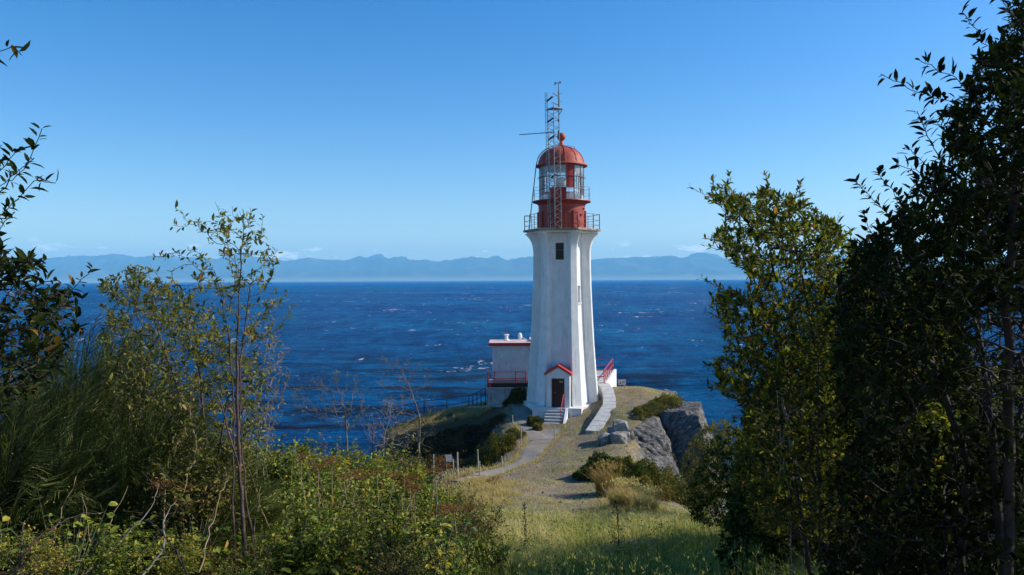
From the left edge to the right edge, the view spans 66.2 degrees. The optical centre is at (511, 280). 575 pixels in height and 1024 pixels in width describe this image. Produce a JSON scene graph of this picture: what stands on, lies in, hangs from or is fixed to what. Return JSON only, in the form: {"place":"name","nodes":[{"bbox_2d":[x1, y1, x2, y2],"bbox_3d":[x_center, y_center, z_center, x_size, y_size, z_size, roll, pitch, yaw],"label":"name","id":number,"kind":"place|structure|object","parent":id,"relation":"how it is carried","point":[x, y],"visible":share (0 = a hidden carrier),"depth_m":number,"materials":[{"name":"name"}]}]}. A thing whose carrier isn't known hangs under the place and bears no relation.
{"place":"outdoors","nodes":[
{"label":"outdoors","id":0,"kind":"place"},
{"bbox_2d":[0,252,996,282],"bbox_3d":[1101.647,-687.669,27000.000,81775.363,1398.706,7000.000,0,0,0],"label":"mountains","id":1,"kind":"structure","parent":0,"point":[381,267],"depth_m":26295.77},
{"bbox_2d":[0,386,996,574],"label":"ground","id":2,"kind":"structure","parent":0,"point":[530,472],"depth_m":43.82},
{"bbox_2d":[0,518,81,574],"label":"bramble shrub","id":3,"kind":"object","parent":2,"relation":"on","point":[5,550],"visible":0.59,"depth_m":5.18,"materials":[{"name":"green plant"}]},
{"bbox_2d":[1,529,81,574],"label":"bramble shrub","id":4,"kind":"object","parent":2,"relation":"on","point":[59,567],"visible":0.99,"depth_m":4.91,"materials":[{"name":"green plant"}]},
{"bbox_2d":[0,40,100,414],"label":"willow tree","id":5,"kind":"object","parent":2,"relation":"on","point":[23,263],"visible":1,"depth_m":3.19,"materials":[{"name":"green plant"}]},
{"bbox_2d":[10,489,103,574],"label":"broken branch","id":6,"kind":"object","parent":2,"relation":"on","point":[27,551],"visible":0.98,"depth_m":5.13,"materials":[{"name":"brown plant"}]},
{"bbox_2d":[0,501,144,574],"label":"broadleaf plant","id":7,"kind":"object","parent":2,"relation":"on","point":[101,530],"visible":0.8,"depth_m":5.24,"materials":[{"name":"green plant"}]},
{"bbox_2d":[0,358,154,572],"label":"broom bush","id":8,"kind":"object","parent":2,"relation":"on","point":[25,507],"visible":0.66,"depth_m":6.42,"materials":[{"name":"plant"}]},
{"bbox_2d":[0,298,220,563],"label":"broom bush","id":9,"kind":"object","parent":2,"relation":"on","point":[70,369],"visible":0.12,"depth_m":7.41,"materials":[{"name":"plant"}]},
{"bbox_2d":[59,528,163,574],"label":"bramble shrub","id":10,"kind":"object","parent":2,"relation":"on","point":[104,565],"visible":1,"depth_m":4.84,"materials":[{"name":"green plant"}]},
{"bbox_2d":[76,518,155,572],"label":"bramble shrub","id":11,"kind":"object","parent":2,"relation":"on","point":[130,540],"visible":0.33,"depth_m":5.75,"materials":[{"name":"green plant"}]},
{"bbox_2d":[81,510,151,552],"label":"bramble shrub","id":12,"kind":"object","parent":2,"relation":"on","point":[122,522],"visible":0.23,"depth_m":6.24,"materials":[{"name":"green plant"}]},
{"bbox_2d":[69,320,234,453],"bbox_3d":[-4.131,1.716,8.595,2.157,2.674,2.150,0,0,0],"label":"broom bush","id":13,"kind":"object","parent":2,"relation":"on","point":[153,375],"visible":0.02,"depth_m":8.61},
{"bbox_2d":[51,373,279,574],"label":"broom bush","id":14,"kind":"object","parent":2,"relation":"on","point":[120,455],"visible":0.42,"depth_m":6.73,"materials":[{"name":"plant"}]},
{"bbox_2d":[132,529,210,574],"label":"bramble shrub","id":15,"kind":"object","parent":2,"relation":"on","point":[173,567],"visible":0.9,"depth_m":5.51,"materials":[{"name":"green plant"}]},
{"bbox_2d":[94,264,269,574],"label":"leafy shrub","id":16,"kind":"object","parent":2,"relation":"on","point":[187,313],"visible":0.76,"depth_m":6.99,"materials":[{"name":"green plant"}]},
{"bbox_2d":[137,504,240,574],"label":"broadleaf plant","id":17,"kind":"object","parent":2,"relation":"on","point":[210,521],"visible":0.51,"depth_m":6.20,"materials":[{"name":"green plant"}]},
{"bbox_2d":[112,407,269,574],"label":"bramble shrub","id":18,"kind":"object","parent":2,"relation":"on","point":[212,492],"visible":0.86,"depth_m":6.49,"materials":[{"name":"green plant"}]},
{"bbox_2d":[138,200,297,574],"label":"sapling","id":19,"kind":"object","parent":2,"relation":"on","point":[222,290],"visible":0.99,"depth_m":6.00,"materials":[{"name":"green plant"}]},
{"bbox_2d":[213,557,268,574],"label":"bramble shrub","id":20,"kind":"object","parent":2,"relation":"on","point":[254,572],"visible":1,"depth_m":5.15,"materials":[{"name":"green plant"}]},
{"bbox_2d":[0,516,483,574],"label":"undergrowth","id":21,"kind":"object","parent":2,"relation":"on","point":[218,550],"visible":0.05,"depth_m":6.02,"materials":[{"name":"green plant"}]},
{"bbox_2d":[217,528,281,574],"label":"bramble shrub","id":22,"kind":"object","parent":2,"relation":"on","point":[254,554],"visible":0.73,"depth_m":5.92,"materials":[{"name":"green plant"}]},
{"bbox_2d":[197,430,302,566],"bbox_3d":[-2.989,2.160,7.910,1.796,1.458,1.779,0,0,-32],"label":"broom bush","id":23,"kind":"object","parent":2,"relation":"on","point":[273,514],"visible":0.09,"depth_m":7.90,"materials":[{"name":"plant"}]},
{"bbox_2d":[213,480,288,561],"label":"bramble shrub","id":24,"kind":"object","parent":2,"relation":"on","point":[263,501],"visible":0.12,"depth_m":7.90,"materials":[{"name":"green plant"}]},
{"bbox_2d":[238,313,291,502],"bbox_3d":[-2.749,1.726,8.744,0.608,2.771,1.710,0,0,-19],"label":"twiggy shrub","id":25,"kind":"object","parent":2,"relation":"on","point":[267,389],"visible":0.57,"depth_m":8.62,"materials":[{"name":"green plant"}]},
{"bbox_2d":[249,436,310,488],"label":"bramble shrub","id":26,"kind":"object","parent":2,"relation":"on","point":[281,461],"visible":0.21,"depth_m":16.02,"materials":[{"name":"green plant"}]},
{"bbox_2d":[266,475,312,507],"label":"bramble shrub","id":27,"kind":"object","parent":2,"relation":"on","point":[292,492],"visible":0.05,"depth_m":12.70,"materials":[{"name":"green plant"}]},
{"bbox_2d":[244,429,335,480],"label":"bramble shrub","id":28,"kind":"object","parent":2,"relation":"on","point":[305,451],"visible":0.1,"depth_m":18.31,"materials":[{"name":"green plant"}]},
{"bbox_2d":[257,511,329,574],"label":"bramble shrub","id":29,"kind":"object","parent":2,"relation":"on","point":[285,529],"visible":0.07,"depth_m":7.38,"materials":[{"name":"green plant"}]},
{"bbox_2d":[257,456,332,499],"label":"bramble shrub","id":30,"kind":"object","parent":2,"relation":"on","point":[286,488],"visible":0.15,"depth_m":15.37,"materials":[{"name":"green plant"}]},
{"bbox_2d":[249,430,344,482],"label":"bramble shrub","id":31,"kind":"object","parent":2,"relation":"on","point":[303,461],"visible":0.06,"depth_m":16.97,"materials":[{"name":"green plant"}]},
{"bbox_2d":[261,451,339,495],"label":"bramble shrub","id":32,"kind":"object","parent":2,"relation":"on","point":[314,476],"visible":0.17,"depth_m":15.76,"materials":[{"name":"green plant"}]},
{"bbox_2d":[247,510,359,574],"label":"bramble shrub","id":33,"kind":"object","parent":2,"relation":"on","point":[314,546],"visible":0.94,"depth_m":6.27,"materials":[{"name":"green plant"}]},
{"bbox_2d":[272,492,344,534],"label":"bramble shrub","id":34,"kind":"object","parent":2,"relation":"on","point":[325,515],"visible":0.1,"depth_m":8.89,"materials":[{"name":"green plant"}]},
{"bbox_2d":[246,491,378,574],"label":"bramble shrub","id":35,"kind":"object","parent":2,"relation":"on","point":[341,557],"visible":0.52,"depth_m":6.90,"materials":[{"name":"green plant"}]},
{"bbox_2d":[275,488,359,528],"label":"bramble shrub","id":36,"kind":"object","parent":2,"relation":"on","point":[323,502],"visible":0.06,"depth_m":11.35,"materials":[{"name":"green plant"}]},
{"bbox_2d":[285,466,372,505],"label":"bramble shrub","id":37,"kind":"object","parent":2,"relation":"on","point":[321,482],"visible":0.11,"depth_m":13.30,"materials":[{"name":"green plant"}]},
{"bbox_2d":[291,369,369,453],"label":"bare shrub","id":38,"kind":"object","parent":2,"relation":"on","point":[335,411],"visible":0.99,"depth_m":23.98,"materials":[{"name":"brown plant"}]},
{"bbox_2d":[291,473,378,523],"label":"bramble shrub","id":39,"kind":"object","parent":2,"relation":"on","point":[327,492],"visible":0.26,"depth_m":12.26,"materials":[{"name":"green plant"}]},
{"bbox_2d":[299,448,398,505],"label":"bramble shrub","id":40,"kind":"object","parent":2,"relation":"on","point":[365,481],"visible":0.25,"depth_m":15.24,"materials":[{"name":"green plant"}]},
{"bbox_2d":[321,484,385,518],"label":"bramble shrub","id":41,"kind":"object","parent":2,"relation":"on","point":[367,503],"visible":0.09,"depth_m":12.91,"materials":[{"name":"green plant"}]},
{"bbox_2d":[314,436,394,480],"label":"bramble shrub","id":42,"kind":"object","parent":2,"relation":"on","point":[342,465],"visible":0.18,"depth_m":19.61,"materials":[{"name":"green plant"}]},
{"bbox_2d":[332,450,387,483],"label":"bramble shrub","id":43,"kind":"object","parent":2,"relation":"on","point":[357,469],"visible":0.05,"depth_m":18.68,"materials":[{"name":"green plant"}]},
{"bbox_2d":[321,438,416,471],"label":"bramble shrub","id":44,"kind":"object","parent":2,"relation":"on","point":[356,452],"visible":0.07,"depth_m":20.33,"materials":[{"name":"green plant"}]},
{"bbox_2d":[332,483,423,557],"bbox_3d":[-1.565,2.941,8.875,1.070,1.229,1.051,0,0,22],"label":"bramble shrub","id":45,"kind":"object","parent":2,"relation":"on","point":[409,519],"visible":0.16,"depth_m":9.09,"materials":[{"name":"green plant"}]},
{"bbox_2d":[330,493,447,574],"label":"bramble shrub","id":46,"kind":"object","parent":2,"relation":"on","point":[395,531],"visible":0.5,"depth_m":7.78,"materials":[{"name":"green plant"}]},
{"bbox_2d":[363,396,416,456],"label":"bare shrub","id":47,"kind":"object","parent":2,"relation":"on","point":[384,436],"visible":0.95,"depth_m":22.97,"materials":[{"name":"brown plant"}]},
{"bbox_2d":[348,460,437,496],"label":"bramble shrub","id":48,"kind":"object","parent":2,"relation":"on","point":[411,473],"visible":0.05,"depth_m":17.76,"materials":[{"name":"green plant"}]},
{"bbox_2d":[353,477,440,523],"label":"bramble shrub","id":49,"kind":"object","parent":2,"relation":"on","point":[396,497],"visible":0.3,"depth_m":13.49,"materials":[{"name":"green plant"}]},
{"bbox_2d":[359,424,436,495],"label":"bramble shrub","id":50,"kind":"object","parent":2,"relation":"on","point":[410,465],"visible":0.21,"depth_m":19.02,"materials":[{"name":"green plant"}]},
{"bbox_2d":[358,516,446,574],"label":"bramble shrub","id":51,"kind":"object","parent":2,"relation":"on","point":[382,564],"visible":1,"depth_m":6.54,"materials":[{"name":"green plant"}]},
{"bbox_2d":[355,456,452,502],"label":"bramble shrub","id":52,"kind":"object","parent":2,"relation":"on","point":[413,481],"visible":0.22,"depth_m":16.69,"materials":[{"name":"green plant"}]},
{"bbox_2d":[376,354,439,466],"bbox_3d":[-3.503,5.150,26.003,2.284,5.360,1.805,0,0,0],"label":"bare shrub","id":53,"kind":"object","parent":2,"relation":"on","point":[420,419],"visible":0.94,"depth_m":25.98,"materials":[{"name":"brown plant"}]},
{"bbox_2d":[373,479,458,523],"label":"bramble shrub","id":54,"kind":"object","parent":2,"relation":"on","point":[426,497],"visible":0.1,"depth_m":14.46,"materials":[{"name":"green plant"}]},
{"bbox_2d":[372,387,485,457],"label":"pipe railing","id":55,"kind":"object","parent":2,"relation":"on","point":[424,407],"visible":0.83,"depth_m":58.99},
{"bbox_2d":[407,518,456,574],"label":"broadleaf plant","id":56,"kind":"object","parent":2,"relation":"on","point":[439,530],"visible":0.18,"depth_m":9.94,"materials":[{"name":"green plant"}]},
{"bbox_2d":[404,507,460,541],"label":"bramble shrub","id":57,"kind":"object","parent":2,"relation":"on","point":[447,528],"visible":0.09,"depth_m":12.48,"materials":[{"name":"green plant"}]},
{"bbox_2d":[406,517,478,572],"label":"broadleaf plant","id":58,"kind":"object","parent":2,"relation":"on","point":[456,541],"visible":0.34,"depth_m":10.35,"materials":[{"name":"green plant"}]},
{"bbox_2d":[413,452,476,477],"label":"shrub","id":59,"kind":"object","parent":2,"relation":"on","point":[461,463],"visible":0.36,"depth_m":49.32,"materials":[{"name":"green plant"}]},
{"bbox_2d":[400,412,507,461],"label":"shrub","id":60,"kind":"object","parent":2,"relation":"on","point":[459,448],"visible":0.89,"depth_m":53.30,"materials":[{"name":"green plant"}]},
{"bbox_2d":[426,538,489,574],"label":"bramble shrub","id":61,"kind":"object","parent":2,"relation":"on","point":[459,563],"visible":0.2,"depth_m":10.18,"materials":[{"name":"green plant"}]},
{"bbox_2d":[430,498,489,547],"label":"bramble shrub","id":62,"kind":"object","parent":2,"relation":"on","point":[466,532],"visible":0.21,"depth_m":12.84,"materials":[{"name":"green plant"}]},
{"bbox_2d":[435,528,499,574],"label":"bramble shrub","id":63,"kind":"object","parent":2,"relation":"on","point":[478,554],"visible":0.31,"depth_m":11.43,"materials":[{"name":"green plant"}]},
{"bbox_2d":[448,479,488,521],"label":"bramble shrub","id":64,"kind":"object","parent":2,"relation":"on","point":[472,501],"visible":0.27,"depth_m":18.00,"materials":[{"name":"green plant"}]},
{"bbox_2d":[438,481,513,545],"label":"bramble shrub","id":65,"kind":"object","parent":2,"relation":"on","point":[492,520],"visible":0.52,"depth_m":13.46,"materials":[{"name":"green plant"}]},
{"bbox_2d":[465,431,509,467],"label":"shrub","id":66,"kind":"object","parent":2,"relation":"on","point":[490,452],"visible":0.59,"depth_m":45.31,"materials":[{"name":"green plant"}]},
{"bbox_2d":[454,524,524,574],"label":"bramble shrub","id":67,"kind":"object","parent":2,"relation":"on","point":[498,552],"visible":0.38,"depth_m":11.98,"materials":[{"name":"green plant"}]},
{"bbox_2d":[493,432,517,459],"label":"shrub","id":68,"kind":"object","parent":2,"relation":"on","point":[512,438],"visible":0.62,"depth_m":45.81,"materials":[{"name":"green plant"}]},
{"bbox_2d":[486,369,527,406],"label":"service deck","id":69,"kind":"structure","parent":2,"relation":"on","point":[498,391],"depth_m":57.94,"materials":[{"name":"concrete"}]},
{"bbox_2d":[489,333,530,379],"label":"equipment building","id":70,"kind":"structure","parent":69,"relation":"on","point":[511,355],"depth_m":59.50,"materials":[{"name":"white paint"}]},
{"bbox_2d":[502,385,526,405],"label":"shrub","id":71,"kind":"object","parent":2,"relation":"on","point":[515,394],"visible":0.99,"depth_m":56.80,"materials":[{"name":"green plant"}]},
{"bbox_2d":[383,400,674,519],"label":"straw grass","id":72,"kind":"structure","parent":2,"relation":"on","point":[488,495],"depth_m":35.92,"materials":[{"name":"plant"}]},
{"bbox_2d":[519,81,600,423],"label":"lighthouse","id":73,"kind":"object","parent":2,"relation":"on","point":[562,380],"visible":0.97,"depth_m":54.51,"materials":[{"name":"white paint"}]},
{"bbox_2d":[436,386,691,516],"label":"short grass","id":74,"kind":"structure","parent":2,"relation":"on","point":[569,502],"depth_m":37.48,"materials":[{"name":"plant"}]},
{"bbox_2d":[572,450,627,480],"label":"juniper shrub","id":75,"kind":"object","parent":2,"relation":"on","point":[577,474],"visible":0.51,"depth_m":36.92,"materials":[{"name":"green plant"}]},
{"bbox_2d":[586,383,615,433],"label":"concrete walkway","id":76,"kind":"structure","parent":2,"relation":"on","point":[603,414],"depth_m":51.81,"materials":[{"name":"concrete"}]},
{"bbox_2d":[574,458,629,496],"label":"dry grass clump","id":77,"kind":"object","parent":2,"relation":"on","point":[604,477],"visible":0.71,"depth_m":32.45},
{"bbox_2d":[595,359,615,395],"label":"viewing deck","id":78,"kind":"structure","parent":2,"relation":"on","point":[605,376],"depth_m":61.11,"materials":[{"name":"concrete"}]},
{"bbox_2d":[344,495,878,574],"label":"tall grass","id":79,"kind":"structure","parent":2,"relation":"on","point":[543,557],"depth_m":15.28,"materials":[{"name":"plant"}]},
{"bbox_2d":[610,431,626,443],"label":"boulder","id":80,"kind":"object","parent":2,"relation":"on","point":[618,437],"visible":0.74,"depth_m":43.68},
{"bbox_2d":[612,419,628,431],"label":"boulder","id":81,"kind":"object","parent":2,"relation":"on","point":[619,425],"visible":0.59,"depth_m":44.77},
{"bbox_2d":[591,454,657,481],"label":"shrub","id":82,"kind":"object","parent":2,"relation":"on","point":[628,463],"visible":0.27,"depth_m":36.33,"materials":[{"name":"green plant"}]},
{"bbox_2d":[601,476,656,508],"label":"dry grass clump","id":83,"kind":"object","parent":2,"relation":"on","point":[616,496],"visible":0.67,"depth_m":28.41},
{"bbox_2d":[624,460,648,480],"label":"shrub","id":84,"kind":"object","parent":2,"relation":"on","point":[638,470],"visible":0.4,"depth_m":34.05,"materials":[{"name":"green plant"}]},
{"bbox_2d":[622,483,665,513],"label":"dry grass clump","id":85,"kind":"object","parent":2,"relation":"on","point":[646,501],"visible":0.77,"depth_m":27.07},
{"bbox_2d":[616,472,677,503],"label":"shrub","id":86,"kind":"object","parent":2,"relation":"on","point":[645,479],"visible":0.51,"depth_m":33.17,"materials":[{"name":"green plant"}]},
{"bbox_2d":[631,400,667,420],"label":"shrub","id":87,"kind":"object","parent":2,"relation":"on","point":[641,409],"visible":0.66,"depth_m":49.81,"materials":[{"name":"green plant"}]},
{"bbox_2d":[632,416,684,481],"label":"rock slab","id":88,"kind":"object","parent":2,"relation":"on","point":[650,435],"visible":0.52,"depth_m":45.61,"materials":[{"name":"stone"}]},
{"bbox_2d":[631,457,690,506],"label":"shrub","id":89,"kind":"object","parent":2,"relation":"on","point":[667,471],"visible":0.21,"depth_m":35.86,"materials":[{"name":"green plant"}]},
{"bbox_2d":[652,392,685,408],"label":"shrub","id":90,"kind":"object","parent":2,"relation":"on","point":[663,400],"visible":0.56,"depth_m":51.34,"materials":[{"name":"green plant"}]},
{"bbox_2d":[650,465,708,517],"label":"shrub","id":91,"kind":"object","parent":2,"relation":"on","point":[663,479],"visible":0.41,"depth_m":34.13,"materials":[{"name":"green plant"}]},
{"bbox_2d":[659,401,714,483],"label":"cliff rock","id":92,"kind":"object","parent":2,"relation":"on","point":[682,425],"visible":0.5,"depth_m":47.65,"materials":[{"name":"stone"}]},
{"bbox_2d":[661,418,743,511],"bbox_3d":[6.970,6.525,26.996,3.922,3.940,3.169,0,0,0],"label":"leafy bush","id":93,"kind":"object","parent":2,"relation":"on","point":[705,430],"visible":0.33,"depth_m":26.54,"materials":[{"name":"green plant"}]},
{"bbox_2d":[685,426,833,531],"bbox_3d":[5.934,4.562,18.008,4.390,3.305,3.178,0,0,0],"label":"leafy bush","id":94,"kind":"object","parent":2,"relation":"on","point":[712,494],"visible":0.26,"depth_m":17.44,"materials":[{"name":"green plant"}]},
{"bbox_2d":[754,386,806,574],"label":"dead shrub","id":95,"kind":"object","parent":2,"relation":"on","point":[783,458],"visible":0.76,"depth_m":5.40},
{"bbox_2d":[803,319,840,574],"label":"sapling","id":96,"kind":"object","parent":2,"relation":"on","point":[818,529],"visible":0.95,"depth_m":5.00,"materials":[{"name":"green plant"}]},
{"bbox_2d":[739,337,908,553],"bbox_3d":[5.196,2.799,12.862,3.169,4.356,6.079,0,0,27],"label":"leafy bush","id":97,"kind":"object","parent":2,"relation":"on","point":[769,538],"depth_m":11.19,"materials":[{"name":"green plant"}]},
{"bbox_2d":[686,170,968,574],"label":"willow bush","id":98,"kind":"object","parent":2,"relation":"on","point":[825,288],"visible":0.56,"depth_m":5.83,"materials":[{"name":"green plant"}]},
{"bbox_2d":[781,398,820,512],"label":"broken branch","id":99,"kind":"object","parent":98,"relation":"attached to","point":[784,410],"visible":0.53,"depth_m":5.60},
{"bbox_2d":[715,290,980,574],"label":"leafy bush","id":100,"kind":"object","parent":2,"relation":"on","point":[732,522],"visible":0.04,"depth_m":11.87,"materials":[{"name":"green plant"}]},
{"bbox_2d":[810,406,1023,574],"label":"leafy bush","id":101,"kind":"object","parent":2,"relation":"on","point":[909,489],"visible":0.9,"depth_m":3.95,"materials":[{"name":"green plant"}]},
{"bbox_2d":[812,457,1021,574],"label":"leafy bush","id":102,"kind":"object","parent":2,"relation":"on","point":[876,550],"visible":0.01,"depth_m":8.01,"materials":[{"name":"green plant"}]},
{"bbox_2d":[823,0,1023,574],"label":"willow tree","id":103,"kind":"object","parent":2,"relation":"on","point":[878,257],"visible":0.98,"depth_m":3.38,"materials":[{"name":"green plant"}]},
{"bbox_2d":[907,159,1023,547],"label":"willow tree","id":104,"kind":"object","parent":2,"relation":"on","point":[998,408],"visible":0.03,"depth_m":7.36,"materials":[{"name":"green plant"}]},
{"bbox_2d":[943,336,1022,554],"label":"leafy bush","id":105,"kind":"object","parent":2,"relation":"on","point":[993,393],"visible":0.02,"depth_m":11.67,"materials":[{"name":"green plant"}]},
{"bbox_2d":[453,428,561,480],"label":"path","id":106,"kind":"structure","parent":0,"point":[532,449],"depth_m":44.48,"materials":[{"name":"concrete"}]},
{"bbox_2d":[0,279,1023,560],"bbox_3d":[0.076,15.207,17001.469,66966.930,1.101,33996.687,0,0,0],"label":"sea","id":107,"kind":"structure","parent":0,"point":[660,335],"depth_m":203.48,"materials":[{"name":"liquid"}]},
{"bbox_2d":[0,0,1023,261],"label":"sky","id":108,"kind":"structure","parent":0,"point":[364,128],"materials":[{"name":"blue"}]},
{"bbox_2d":[512,405,547,440],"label":"path","id":109,"kind":"structure","parent":0,"point":[522,413],"depth_m":52.07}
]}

